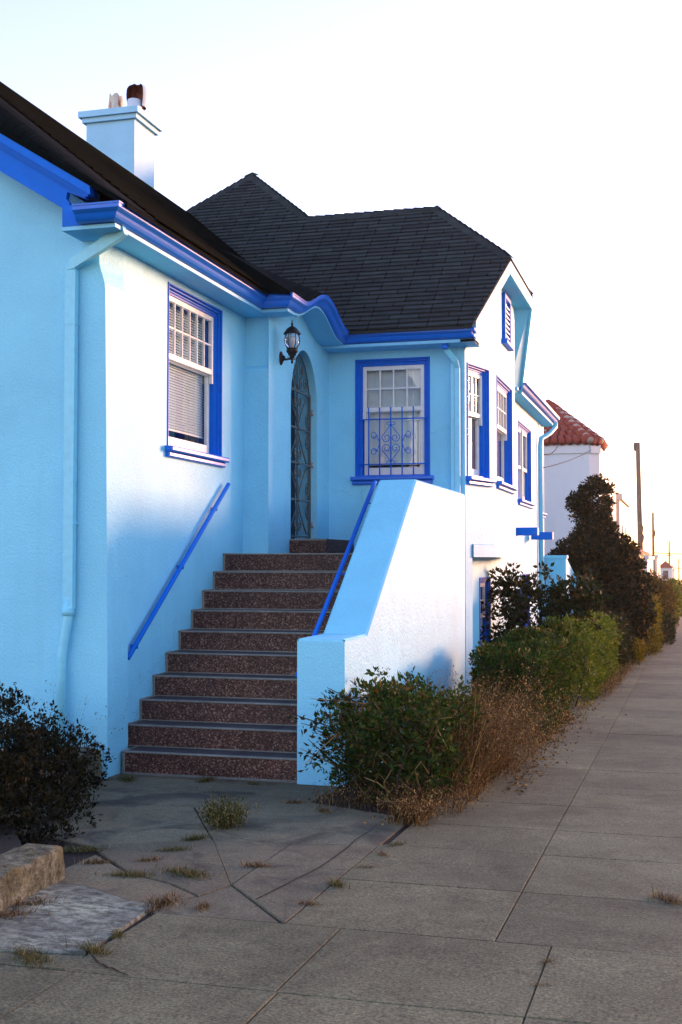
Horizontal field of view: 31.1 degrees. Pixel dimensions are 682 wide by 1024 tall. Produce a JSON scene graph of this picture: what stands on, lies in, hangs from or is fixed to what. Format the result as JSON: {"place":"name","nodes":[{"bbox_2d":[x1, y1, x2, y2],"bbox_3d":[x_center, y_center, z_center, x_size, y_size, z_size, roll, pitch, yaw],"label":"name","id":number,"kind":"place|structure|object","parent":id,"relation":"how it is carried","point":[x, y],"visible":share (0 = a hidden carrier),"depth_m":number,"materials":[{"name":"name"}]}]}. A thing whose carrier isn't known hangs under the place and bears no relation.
{"place":"outdoors","nodes":[
{"label":"outdoors","id":0,"kind":"place"},
{"bbox_2d":[0,754,88,853],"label":"planter soil","id":1,"kind":"structure","parent":0,"point":[7,844],"depth_m":6.80,"materials":[{"name":"brown soil"}]},
{"bbox_2d":[0,682,115,846],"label":"planter bush","id":2,"kind":"object","parent":1,"relation":"on","point":[19,777],"visible":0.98,"depth_m":7.71,"materials":[{"name":"green plant"}]},
{"bbox_2d":[26,773,409,923],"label":"front walkway","id":3,"kind":"structure","parent":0,"point":[133,824],"depth_m":7.19,"materials":[{"name":"concrete"}]},
{"bbox_2d":[72,856,120,864],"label":"weed tuft","id":4,"kind":"object","parent":3,"relation":"on","point":[94,861],"visible":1,"depth_m":6.64,"materials":[{"name":"green plant"}]},
{"bbox_2d":[116,773,137,782],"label":"weed tuft","id":5,"kind":"object","parent":3,"relation":"on","point":[127,778],"visible":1,"depth_m":9.54,"materials":[{"name":"green plant"}]},
{"bbox_2d":[95,868,169,877],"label":"weed tuft","id":6,"kind":"object","parent":3,"relation":"on","point":[134,873],"visible":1,"depth_m":6.36,"materials":[{"name":"green plant"}]},
{"bbox_2d":[130,855,166,861],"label":"weed tuft","id":7,"kind":"object","parent":3,"relation":"on","point":[149,859],"visible":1,"depth_m":6.71,"materials":[{"name":"green plant"}]},
{"bbox_2d":[125,887,189,913],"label":"weed tuft","id":8,"kind":"object","parent":3,"relation":"on","point":[165,899],"visible":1,"depth_m":5.77,"materials":[{"name":"brown plant"}]},
{"bbox_2d":[145,844,200,852],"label":"weed tuft","id":9,"kind":"object","parent":3,"relation":"on","point":[180,848],"visible":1,"depth_m":6.97,"materials":[{"name":"green plant"}]},
{"bbox_2d":[154,861,230,883],"bbox_3d":[-0.811,1.866,6.383,0.526,0.051,0.261,-2,-3,40],"label":"weed tuft","id":10,"kind":"object","parent":3,"relation":"on","point":[184,871],"visible":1,"depth_m":6.39,"materials":[{"name":"green plant"}]},
{"bbox_2d":[179,831,208,841],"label":"weed tuft","id":11,"kind":"object","parent":3,"relation":"on","point":[195,837],"visible":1,"depth_m":7.28,"materials":[{"name":"green plant"}]},
{"bbox_2d":[193,899,215,912],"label":"weed tuft","id":12,"kind":"object","parent":3,"relation":"on","point":[200,908],"visible":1,"depth_m":5.72,"materials":[{"name":"brown plant"}]},
{"bbox_2d":[195,773,218,782],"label":"weed tuft","id":13,"kind":"object","parent":3,"relation":"on","point":[208,778],"visible":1,"depth_m":9.49,"materials":[{"name":"green plant"}]},
{"bbox_2d":[196,790,258,830],"bbox_3d":[-0.733,1.900,7.714,0.401,0.299,0.613,0,-2,11],"label":"weed tuft","id":14,"kind":"object","parent":3,"relation":"on","point":[224,818],"visible":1,"depth_m":7.66,"materials":[{"name":"green plant"}]},
{"bbox_2d":[232,857,274,867],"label":"weed tuft","id":15,"kind":"object","parent":3,"relation":"on","point":[258,864],"visible":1,"depth_m":6.59,"materials":[{"name":"green plant"}]},
{"bbox_2d":[247,781,261,784],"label":"weed tuft","id":16,"kind":"object","parent":3,"relation":"on","point":[253,783],"visible":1,"depth_m":9.36,"materials":[{"name":"green plant"}]},
{"bbox_2d":[276,799,306,803],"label":"weed tuft","id":17,"kind":"object","parent":3,"relation":"on","point":[290,801],"visible":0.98,"depth_m":8.55,"materials":[{"name":"green plant"}]},
{"bbox_2d":[294,897,325,905],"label":"weed tuft","id":18,"kind":"object","parent":3,"relation":"on","point":[307,902],"visible":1,"depth_m":5.79,"materials":[{"name":"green plant"}]},
{"bbox_2d":[314,805,334,814],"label":"weed tuft","id":19,"kind":"object","parent":3,"relation":"on","point":[323,810],"visible":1,"depth_m":8.21,"materials":[{"name":"brown plant"}]},
{"bbox_2d":[20,743,603,1022],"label":"soil bed","id":20,"kind":"object","parent":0,"point":[69,859],"visible":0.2,"depth_m":7.81,"materials":[{"name":"brown soil"}]},
{"bbox_2d":[0,843,64,911],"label":"kerb","id":21,"kind":"structure","parent":20,"relation":"on","point":[28,869],"depth_m":5.98,"materials":[{"name":"beige stone"}]},
{"bbox_2d":[1,771,70,836],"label":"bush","id":22,"kind":"object","parent":20,"relation":"on","point":[18,816],"visible":0.03,"depth_m":7.54,"materials":[{"name":"green plant"}]},
{"bbox_2d":[5,944,68,970],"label":"weed tuft","id":23,"kind":"object","parent":20,"relation":"on","point":[27,954],"visible":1,"depth_m":4.91,"materials":[{"name":"green plant"}]},
{"bbox_2d":[0,953,82,970],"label":"pavement strip","id":24,"kind":"object","parent":20,"relation":"on","point":[61,960],"visible":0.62,"depth_m":4.88,"materials":[{"name":"concrete"}]},
{"bbox_2d":[41,747,100,784],"bbox_3d":[-2.051,1.948,9.359,0.288,0.259,0.441,-1,-2,20],"label":"kerb stone","id":25,"kind":"object","parent":20,"relation":"on","point":[91,767],"visible":0.17,"depth_m":9.41,"materials":[{"name":"grey stone"}]},
{"bbox_2d":[13,680,140,755],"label":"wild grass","id":26,"kind":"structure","parent":20,"relation":"on","point":[86,723],"depth_m":9.36,"materials":[{"name":"plant"}]},
{"bbox_2d":[0,883,156,956],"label":"worn white pavement","id":27,"kind":"structure","parent":20,"relation":"on","point":[80,913],"depth_m":5.47,"materials":[{"name":"concrete"}]},
{"bbox_2d":[0,903,49,918],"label":"weed tuft","id":28,"kind":"object","parent":27,"relation":"on","point":[10,913],"visible":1,"depth_m":5.55,"materials":[{"name":"brown plant"}]},
{"bbox_2d":[10,894,64,908],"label":"weed tuft","id":29,"kind":"object","parent":27,"relation":"on","point":[30,902],"visible":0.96,"depth_m":5.76,"materials":[{"name":"brown plant"}]},
{"bbox_2d":[63,842,118,852],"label":"weed tuft","id":30,"kind":"object","parent":20,"relation":"on","point":[81,848],"visible":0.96,"depth_m":6.95,"materials":[{"name":"green plant"}]},
{"bbox_2d":[122,539,353,783],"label":"staircase","id":31,"kind":"structure","parent":20,"relation":"on","point":[220,702],"depth_m":10.60,"materials":[{"name":"brown stone"}]},
{"bbox_2d":[302,779,410,812],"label":"dry grass","id":32,"kind":"structure","parent":20,"relation":"on","point":[346,798],"depth_m":8.41,"materials":[{"name":"brown plant"}]},
{"bbox_2d":[297,479,465,786],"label":"stair wall","id":33,"kind":"structure","parent":20,"relation":"on","point":[399,604],"depth_m":11.27,"materials":[{"name":"blue paint"}]},
{"bbox_2d":[295,480,376,677],"bbox_3d":[0.031,0.501,10.988,0.111,1.735,2.549,-1,-2,16],"label":"handrail","id":34,"kind":"object","parent":33,"relation":"attached to","point":[339,573],"visible":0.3,"depth_m":11.05,"materials":[{"name":"blue metal"}]},
{"bbox_2d":[287,666,494,809],"bbox_3d":[0.461,1.690,9.326,1.340,1.019,2.250,-1,-2,16],"label":"privet bush","id":35,"kind":"object","parent":20,"relation":"on","point":[378,735],"visible":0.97,"depth_m":8.71,"materials":[{"name":"green plant"}]},
{"bbox_2d":[373,658,626,798],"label":"dry grass","id":36,"kind":"structure","parent":20,"relation":"on","point":[497,720],"depth_m":9.67,"materials":[{"name":"brown plant"}]},
{"bbox_2d":[468,624,575,742],"bbox_3d":[1.948,1.834,13.038,0.918,1.210,2.825,-1,-2,16],"label":"clipped hedge","id":37,"kind":"object","parent":20,"relation":"on","point":[534,648],"visible":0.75,"depth_m":12.21,"materials":[{"name":"green plant"}]},
{"bbox_2d":[491,704,577,778],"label":"dry grass","id":38,"kind":"structure","parent":20,"relation":"on","point":[513,765],"depth_m":10.71,"materials":[{"name":"brown plant"}]},
{"bbox_2d":[480,561,613,668],"bbox_3d":[2.656,1.627,16.705,2.275,1.935,1.233,2,-3,-37],"label":"loose shrub","id":39,"kind":"object","parent":20,"relation":"on","point":[519,614],"visible":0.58,"depth_m":16.64,"materials":[{"name":"green plant"}]},
{"bbox_2d":[544,555,575,618],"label":"stair wall","id":40,"kind":"structure","parent":20,"relation":"on","point":[561,568],"depth_m":23.37,"materials":[{"name":"blue paint"}]},
{"bbox_2d":[532,610,623,707],"bbox_3d":[3.669,2.137,18.782,1.046,1.429,6.656,-1,-2,16],"label":"clipped hedge","id":41,"kind":"object","parent":20,"relation":"on","point":[593,658],"visible":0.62,"depth_m":16.38,"materials":[{"name":"green plant"}]},
{"bbox_2d":[547,472,657,642],"bbox_3d":[5.473,1.184,26.459,2.666,4.113,2.661,-1,-2,16],"label":"conifer tree","id":42,"kind":"object","parent":20,"relation":"on","point":[604,551],"visible":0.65,"depth_m":25.91,"materials":[{"name":"green plant"}]},
{"bbox_2d":[596,607,640,672],"bbox_3d":[5.122,2.487,23.524,1.201,1.283,3.399,-1,-2,16],"label":"clipped hedge","id":43,"kind":"object","parent":20,"relation":"on","point":[624,651],"visible":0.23,"depth_m":22.92,"materials":[{"name":"green plant"}]},
{"bbox_2d":[625,637,647,664],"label":"clipped hedge","id":44,"kind":"object","parent":20,"relation":"on","point":[639,649],"visible":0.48,"depth_m":25.25,"materials":[{"name":"green plant"}]},
{"bbox_2d":[640,594,666,655],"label":"clipped hedge","id":45,"kind":"object","parent":20,"relation":"on","point":[654,636],"visible":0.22,"depth_m":28.63,"materials":[{"name":"green plant"}]},
{"bbox_2d":[652,512,654,571],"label":"utility pole","id":46,"kind":"object","parent":20,"relation":"on","point":[653,536],"visible":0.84,"depth_m":92.00,"materials":[{"name":"brown wood"}]},
{"bbox_2d":[647,569,679,634],"bbox_3d":[9.907,2.952,38.587,1.558,2.352,4.816,-1,-2,16],"label":"street shrub","id":47,"kind":"object","parent":20,"relation":"on","point":[667,598],"visible":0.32,"depth_m":37.27,"materials":[{"name":"green plant"}]},
{"bbox_2d":[652,611,677,647],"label":"clipped hedge","id":48,"kind":"object","parent":20,"relation":"on","point":[669,623],"visible":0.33,"depth_m":32.97,"materials":[{"name":"green plant"}]},
{"bbox_2d":[667,577,681,622],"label":"street shrub","id":49,"kind":"object","parent":20,"relation":"on","point":[676,586],"visible":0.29,"depth_m":55.13,"materials":[{"name":"green plant"}]},
{"bbox_2d":[0,616,681,1023],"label":"sidewalk","id":50,"kind":"structure","parent":0,"point":[572,856],"depth_m":5.37,"materials":[{"name":"concrete"}]},
{"bbox_2d":[65,935,121,957],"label":"weed tuft","id":51,"kind":"object","parent":50,"relation":"on","point":[95,948],"visible":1,"depth_m":5.02,"materials":[{"name":"green plant"}]},
{"bbox_2d":[108,926,125,939],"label":"weed tuft","id":52,"kind":"object","parent":50,"relation":"on","point":[117,934],"visible":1,"depth_m":5.26,"materials":[{"name":"green plant"}]},
{"bbox_2d":[322,875,349,888],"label":"weed tuft","id":53,"kind":"object","parent":50,"relation":"on","point":[338,883],"visible":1,"depth_m":6.17,"materials":[{"name":"green plant"}]},
{"bbox_2d":[355,864,375,868],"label":"weed tuft","id":54,"kind":"object","parent":50,"relation":"on","point":[366,866],"visible":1,"depth_m":6.57,"materials":[{"name":"brown plant"}]},
{"bbox_2d":[373,849,389,856],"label":"weed tuft","id":55,"kind":"object","parent":50,"relation":"on","point":[386,853],"visible":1,"depth_m":6.87,"materials":[{"name":"green plant"}]},
{"bbox_2d":[91,788,678,974],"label":"pavement cracks","id":56,"kind":"object","parent":50,"relation":"on","point":[97,961],"visible":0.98,"depth_m":6.58,"materials":[{"name":"grey concrete"}]},
{"bbox_2d":[382,839,406,846],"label":"weed tuft","id":57,"kind":"object","parent":50,"relation":"on","point":[392,844],"visible":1,"depth_m":7.15,"materials":[{"name":"green plant"}]},
{"bbox_2d":[363,700,603,825],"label":"leaf litter","id":58,"kind":"object","parent":50,"relation":"on","point":[522,776],"visible":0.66,"depth_m":10.62,"materials":[{"name":"brown plant"}]},
{"bbox_2d":[523,980,552,986],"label":"weed tuft","id":59,"kind":"object","parent":50,"relation":"on","point":[540,983],"visible":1,"depth_m":4.63,"materials":[{"name":"brown plant"}]},
{"bbox_2d":[536,955,560,966],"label":"weed tuft","id":60,"kind":"object","parent":50,"relation":"on","point":[546,961],"visible":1,"depth_m":4.92,"materials":[{"name":"brown plant"}]},
{"bbox_2d":[638,885,681,905],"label":"weed tuft","id":61,"kind":"object","parent":50,"relation":"on","point":[674,902],"visible":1,"depth_m":5.92,"materials":[{"name":"brown plant"}]},
{"bbox_2d":[0,0,681,579],"label":"sky","id":62,"kind":"structure","parent":0,"point":[551,130],"materials":[{"name":"white"}]},
{"bbox_2d":[376,782,457,825],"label":"dry grass","id":63,"kind":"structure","parent":0,"point":[424,813],"depth_m":7.79,"materials":[{"name":"brown plant"}]},
{"bbox_2d":[377,751,518,816],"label":"dry grass","id":64,"kind":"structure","parent":0,"point":[460,792],"depth_m":8.39,"materials":[{"name":"brown plant"}]},
{"bbox_2d":[594,658,639,698],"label":"dry grass","id":65,"kind":"structure","parent":0,"point":[618,679],"depth_m":18.82,"materials":[{"name":"brown plant"}]},
{"bbox_3d":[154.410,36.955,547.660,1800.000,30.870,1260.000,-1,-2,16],"label":"ground","id":66,"kind":"structure","parent":0,"visible":0},
{"bbox_2d":[0,81,559,778],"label":"blue house","id":67,"kind":"structure","parent":66,"relation":"on","point":[156,397],"depth_m":12.19,"materials":[{"name":"paint"}]},
{"bbox_2d":[128,483,230,659],"bbox_3d":[-1.455,0.461,11.181,0.077,1.598,2.308,-1,-2,16],"label":"handrail","id":68,"kind":"object","parent":67,"relation":"attached to","point":[135,644],"visible":1,"depth_m":10.99,"materials":[{"name":"blue metal"}]},
{"bbox_2d":[165,282,229,467],"bbox_3d":[-1.633,-1.258,11.727,0.675,1.583,1.430,-1,-2,16],"label":"window","id":69,"kind":"structure","parent":67,"relation":"in","point":[195,326],"depth_m":11.98,"materials":[{"name":"blue paint"}]},
{"bbox_2d":[279,320,300,364],"bbox_3d":[-0.571,-1.818,13.108,0.315,0.480,0.187,-2,-3,39],"label":"wall lantern","id":70,"kind":"object","parent":67,"relation":"attached to","point":[291,333],"depth_m":13.02,"materials":[{"name":"black metal"}]},
{"bbox_2d":[291,354,312,538],"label":"door","id":71,"kind":"structure","parent":67,"relation":"in","point":[294,417],"depth_m":14.31,"materials":[{"name":"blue metal"}]},
{"bbox_2d":[350,357,433,484],"bbox_3d":[0.690,-1.086,15.040,1.020,1.528,0.675,-1,-2,16],"label":"window","id":72,"kind":"structure","parent":67,"relation":"in","point":[392,395],"depth_m":14.90,"materials":[{"name":"blue paint"}]},
{"bbox_2d":[466,362,495,486],"bbox_3d":[1.632,-1.046,14.904,0.237,1.458,0.740,-1,-3,31],"label":"window","id":73,"kind":"structure","parent":67,"relation":"in","point":[478,378],"depth_m":15.10,"materials":[{"name":"blue paint"}]},
{"bbox_2d":[479,577,490,658],"bbox_3d":[1.868,1.404,16.422,0.145,1.056,0.926,-1,-2,16],"label":"window","id":74,"kind":"structure","parent":67,"relation":"in","point":[484,587],"depth_m":16.76,"materials":[{"name":"blue paint"}]},
{"bbox_2d":[496,375,517,494],"bbox_3d":[2.131,-0.991,16.187,0.210,1.448,1.510,-1,-2,16],"label":"window","id":75,"kind":"structure","parent":67,"relation":"in","point":[504,482],"depth_m":16.70,"materials":[{"name":"blue paint"}]},
{"bbox_2d":[518,420,535,508],"bbox_3d":[3.065,-0.771,20.646,0.210,1.378,1.810,-1,-2,16],"label":"window","id":76,"kind":"structure","parent":67,"relation":"in","point":[524,434],"depth_m":21.12,"materials":[{"name":"blue paint"}]},
{"bbox_2d":[543,473,546,517],"bbox_3d":[3.723,-0.420,22.973,0.210,1.058,0.750,-1,-2,16],"label":"window","id":77,"kind":"structure","parent":67,"relation":"in","point":[544,514],"depth_m":23.26,"materials":[{"name":"white paint"}]},
{"bbox_2d":[543,450,590,467],"bbox_3d":[5.218,-1.237,27.819,0.014,1.185,9.654,-1,-2,17],"label":"overhead cable","id":78,"kind":"object","parent":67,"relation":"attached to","point":[565,461],"visible":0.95,"depth_m":26.60,"materials":[{"name":"black rubber"}]},
{"bbox_2d":[544,399,615,554],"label":"neighbour house","id":79,"kind":"structure","parent":66,"relation":"on","point":[573,436],"depth_m":32.69,"materials":[{"name":"white paint"}]},
{"bbox_2d":[616,493,629,534],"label":"row house","id":80,"kind":"structure","parent":66,"relation":"on","point":[623,503],"depth_m":44.81,"materials":[{"name":"beige paint"}]},
{"bbox_2d":[633,442,643,569],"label":"utility pole","id":81,"kind":"object","parent":66,"relation":"on","point":[640,527],"visible":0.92,"depth_m":68.03,"materials":[{"name":"brown wood"}]},
{"bbox_2d":[639,549,649,557],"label":"row house","id":82,"kind":"structure","parent":66,"relation":"on","point":[642,552],"depth_m":58.92,"materials":[{"name":"red tile"}]},
{"bbox_2d":[643,556,654,572],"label":"row house","id":83,"kind":"structure","parent":66,"relation":"on","point":[649,560],"depth_m":79.96,"materials":[{"name":"grey paint"}]},
{"bbox_2d":[643,555,660,576],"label":"row house","id":84,"kind":"structure","parent":66,"relation":"on","point":[657,563],"depth_m":97.76,"materials":[{"name":"beige paint"}]},
{"bbox_2d":[660,561,673,580],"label":"row house","id":85,"kind":"structure","parent":66,"relation":"on","point":[666,568],"depth_m":117.81,"materials":[{"name":"white paint"}]},
{"bbox_2d":[662,570,668,579],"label":"window","id":86,"kind":"structure","parent":85,"relation":"in","point":[665,572],"depth_m":117.74,"materials":[{"name":"grey glass"}]},
{"bbox_2d":[666,541,673,566],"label":"utility pole","id":87,"kind":"object","parent":66,"relation":"on","point":[668,555],"visible":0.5,"depth_m":144.78,"materials":[{"name":"brown wood"}]},
{"bbox_2d":[672,568,675,577],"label":"row house","id":88,"kind":"structure","parent":66,"relation":"on","point":[673,572],"depth_m":144.63,"materials":[{"name":"beige paint"}]},
{"bbox_2d":[676,559,681,579],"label":"utility pole","id":89,"kind":"object","parent":66,"relation":"on","point":[678,568],"visible":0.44,"depth_m":158.84,"materials":[{"name":"brown wood"}]}
]}

